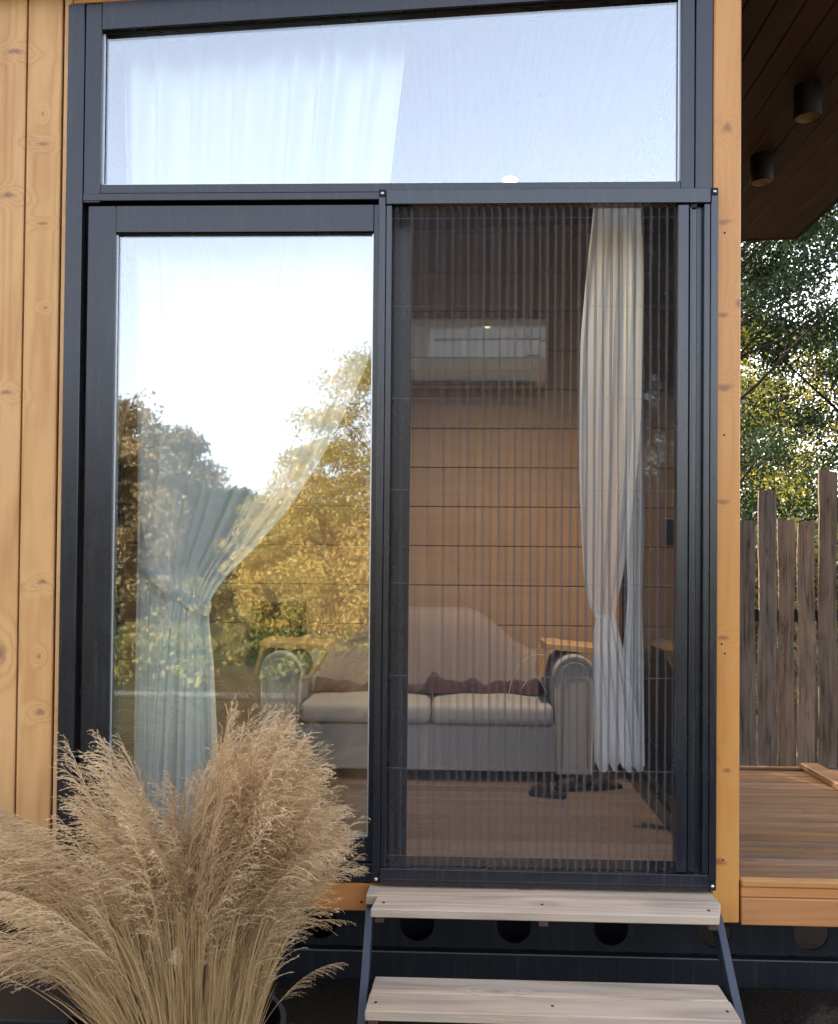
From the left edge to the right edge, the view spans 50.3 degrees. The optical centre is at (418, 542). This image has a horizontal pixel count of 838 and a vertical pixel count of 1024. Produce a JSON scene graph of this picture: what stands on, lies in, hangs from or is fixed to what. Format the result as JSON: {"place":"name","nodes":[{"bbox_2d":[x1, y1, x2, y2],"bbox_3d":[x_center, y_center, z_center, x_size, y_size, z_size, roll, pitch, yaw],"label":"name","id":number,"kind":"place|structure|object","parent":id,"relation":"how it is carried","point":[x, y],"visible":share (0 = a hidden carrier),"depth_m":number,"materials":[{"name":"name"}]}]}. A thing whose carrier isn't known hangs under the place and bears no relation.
{"place":"outdoors","nodes":[
{"label":"outdoors","id":0,"kind":"place"},
{"bbox_2d":[266,596,837,1023],"bbox_3d":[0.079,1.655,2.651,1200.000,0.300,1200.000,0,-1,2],"label":"ground","id":1,"kind":"structure","parent":0,"point":[325,1003],"depth_m":3.28,"materials":[{"name":"soil"}]},
{"bbox_2d":[0,941,104,1023],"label":"planter box","id":2,"kind":"object","parent":1,"relation":"on","point":[22,1005],"visible":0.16,"depth_m":2.24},
{"bbox_2d":[92,992,285,1023],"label":"planter","id":3,"kind":"object","parent":1,"relation":"on","point":[277,1015],"visible":0.16,"depth_m":2.16,"materials":[{"name":"black"}]},
{"bbox_2d":[0,696,370,1023],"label":"dry grass bundle","id":4,"kind":"object","parent":3,"relation":"in","point":[237,887],"visible":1,"depth_m":1.95,"materials":[{"name":"beige plant"}]},
{"bbox_2d":[0,768,837,990],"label":"trailer chassis","id":5,"kind":"object","parent":1,"relation":"on","point":[770,957],"visible":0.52,"depth_m":2.93,"materials":[{"name":"black metal"}]},
{"bbox_2d":[0,0,837,925],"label":"tiny house","id":6,"kind":"structure","parent":5,"relation":"on","point":[406,498],"depth_m":2.74,"materials":[{"name":"brown wood"}]},
{"bbox_2d":[78,205,392,861],"bbox_3d":[-0.563,-0.043,2.735,0.946,1.998,0.045,0,-1,2],"label":"door leaf","id":7,"kind":"structure","parent":6,"relation":"in","point":[106,225],"depth_m":2.73,"materials":[{"name":"metal"}]},
{"bbox_2d":[250,601,306,666],"bbox_3d":[-0.753,0.488,4.784,0.302,0.349,0.032,0,-1,2],"label":"back window","id":8,"kind":"structure","parent":6,"relation":"in","point":[267,618],"depth_m":4.77,"materials":[{"name":"clear glass"}]},
{"bbox_2d":[64,9,674,829],"bbox_3d":[-0.172,-0.351,2.874,2.051,2.738,0.098,0,-1,2],"label":"curtain","id":9,"kind":"object","parent":6,"relation":"hanging from","point":[252,355],"visible":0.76,"depth_m":2.88,"materials":[{"name":"white fabric"}]},
{"bbox_2d":[56,0,712,882],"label":"window frame","id":10,"kind":"structure","parent":6,"relation":"in","point":[92,30],"depth_m":2.72,"materials":[{"name":"metal"}]},
{"bbox_2d":[260,606,591,780],"bbox_3d":[0.048,0.680,4.283,1.448,0.712,0.915,0,-1,2],"label":"sofa","id":11,"kind":"object","parent":6,"relation":"on","point":[339,720],"visible":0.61,"depth_m":3.87,"materials":[{"name":"fabric"}]},
{"bbox_2d":[253,636,334,677],"bbox_3d":[-0.558,0.511,4.024,0.326,0.160,0.260,0,-1,2],"label":"armrest tray","id":12,"kind":"object","parent":11,"relation":"on","point":[268,645],"visible":0.91,"depth_m":3.90,"materials":[{"name":"brown wood"}]},
{"bbox_2d":[314,672,543,694],"bbox_3d":[0.054,0.640,4.180,1.058,0.084,0.284,0,-1,2],"label":"throw blanket","id":13,"kind":"object","parent":11,"relation":"on","point":[433,683],"visible":0.81,"depth_m":4.07,"materials":[{"name":"fabric"}]},
{"bbox_2d":[508,654,547,698],"bbox_3d":[0.478,0.584,3.906,0.177,0.196,0.024,0,-1,2],"label":"charging cable","id":14,"kind":"object","parent":11,"relation":"on","point":[527,679],"visible":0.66,"depth_m":3.90,"materials":[{"name":"grey plastic"}]},
{"bbox_2d":[534,638,591,676],"bbox_3d":[0.689,0.521,3.980,0.326,0.172,0.260,0,-1,2],"label":"armrest tray","id":15,"kind":"object","parent":11,"relation":"on","point":[550,644],"visible":0.36,"depth_m":3.87,"materials":[{"name":"brown wood"}]},
{"bbox_2d":[411,318,545,389],"bbox_3d":[0.226,-0.994,4.688,0.860,0.339,0.205,0,-1,2],"label":"air conditioner","id":16,"kind":"object","parent":6,"relation":"attached to","point":[432,366],"visible":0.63,"depth_m":4.60,"materials":[{"name":"white plastic"}]},
{"bbox_2d":[501,100,519,181],"bbox_3d":[0.358,-1.564,3.497,0.072,0.307,0.072,0,-1,2],"label":"ceiling spot","id":17,"kind":"object","parent":6,"relation":"attached to","point":[510,136],"visible":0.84,"depth_m":3.47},
{"bbox_2d":[529,783,565,799],"bbox_3d":[0.521,1.002,3.628,0.156,0.054,0.068,0,-1,22],"label":"slipper","id":18,"kind":"object","parent":6,"relation":"on","point":[540,791],"visible":0.66,"depth_m":3.61,"materials":[{"name":"black rubber"}]},
{"bbox_2d":[554,777,590,791],"bbox_3d":[0.642,1.005,3.733,0.156,0.054,0.068,1,-1,-8],"label":"slipper","id":19,"kind":"object","parent":6,"relation":"on","point":[572,784],"visible":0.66,"depth_m":3.71,"materials":[{"name":"black rubber"}]},
{"bbox_2d":[587,775,621,790],"bbox_3d":[0.779,1.006,3.759,0.156,0.054,0.068,1,-1,-18],"label":"slipper","id":20,"kind":"object","parent":6,"relation":"on","point":[604,783],"visible":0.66,"depth_m":3.73,"materials":[{"name":"black rubber"}]},
{"bbox_2d":[579,208,643,772],"bbox_3d":[0.622,-0.204,2.891,0.211,1.874,0.079,0,-1,2],"label":"curtain","id":21,"kind":"object","parent":6,"relation":"hanging from","point":[622,367],"visible":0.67,"depth_m":2.88,"materials":[{"name":"white fabric"}]},
{"bbox_2d":[623,69,674,766],"bbox_3d":[0.825,-0.405,3.561,0.150,2.451,1.400,0,-1,2],"label":"curtain","id":22,"kind":"object","parent":6,"relation":"hanging from","point":[629,642],"visible":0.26,"depth_m":3.27,"materials":[{"name":"white fabric"}]},
{"bbox_2d":[619,78,729,925],"bbox_3d":[0.944,-0.254,3.482,0.075,2.860,1.504,0,-1,2],"label":"side window","id":23,"kind":"structure","parent":6,"relation":"in","point":[655,161],"depth_m":3.50,"materials":[{"name":"glass"}]},
{"bbox_2d":[750,151,773,187],"bbox_3d":[1.558,-1.702,4.058,0.102,0.131,0.102,0,-1,2],"label":"soffit lamp","id":24,"kind":"object","parent":6,"relation":"attached to","point":[761,168],"visible":1,"depth_m":4.02,"materials":[{"name":"black metal"}]},
{"bbox_2d":[793,79,821,124],"bbox_3d":[1.506,-1.711,3.459,0.102,0.131,0.102,0,-1,2],"label":"soffit lamp","id":25,"kind":"object","parent":6,"relation":"attached to","point":[807,101],"visible":1,"depth_m":3.42,"materials":[{"name":"black metal"}]},
{"bbox_2d":[739,763,837,926],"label":"porch deck","id":26,"kind":"structure","parent":5,"relation":"on","point":[788,845],"depth_m":2.94,"materials":[{"name":"brown wood"}]},
{"bbox_2d":[357,885,745,1023],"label":"entrance steps","id":27,"kind":"structure","parent":1,"relation":"on","point":[451,1000],"depth_m":2.43,"materials":[{"name":"beige wood"}]},
{"bbox_2d":[739,469,837,767],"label":"slab fence","id":28,"kind":"object","parent":1,"relation":"on","point":[775,678],"visible":0.11,"depth_m":6.70,"materials":[{"name":"rough wood"},{"name":"black metal"}]},
{"bbox_2d":[740,203,837,651],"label":"broadleaf tree","id":29,"kind":"object","parent":1,"relation":"on","point":[754,261],"visible":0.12,"depth_m":11.68,"materials":[{"name":"green plant"}]},
{"bbox_2d":[740,205,837,526],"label":"broadleaf tree","id":30,"kind":"object","parent":1,"relation":"on","point":[809,419],"visible":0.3,"depth_m":13.39,"materials":[{"name":"green plant"}]},
{"bbox_2d":[740,301,837,573],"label":"autumn tree","id":31,"kind":"object","parent":1,"relation":"on","point":[781,413],"visible":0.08,"depth_m":14.68,"materials":[{"name":"green plant"}]},
{"bbox_2d":[740,246,837,524],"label":"broadleaf tree","id":32,"kind":"object","parent":1,"relation":"on","point":[819,299],"visible":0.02,"depth_m":21.50,"materials":[{"name":"green plant"}]},
{"bbox_2d":[754,515,837,714],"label":"hedge","id":33,"kind":"object","parent":1,"relation":"on","point":[795,519],"visible":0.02,"depth_m":7.94,"materials":[{"name":"green plant"}]},
{"bbox_2d":[785,1002,837,1023],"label":"soil heap","id":34,"kind":"object","parent":1,"relation":"on","point":[823,1013],"visible":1,"depth_m":2.62,"materials":[{"name":"grey soil"}]},
{"bbox_2d":[740,210,837,513],"label":"sky","id":35,"kind":"structure","parent":0,"point":[832,296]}
]}

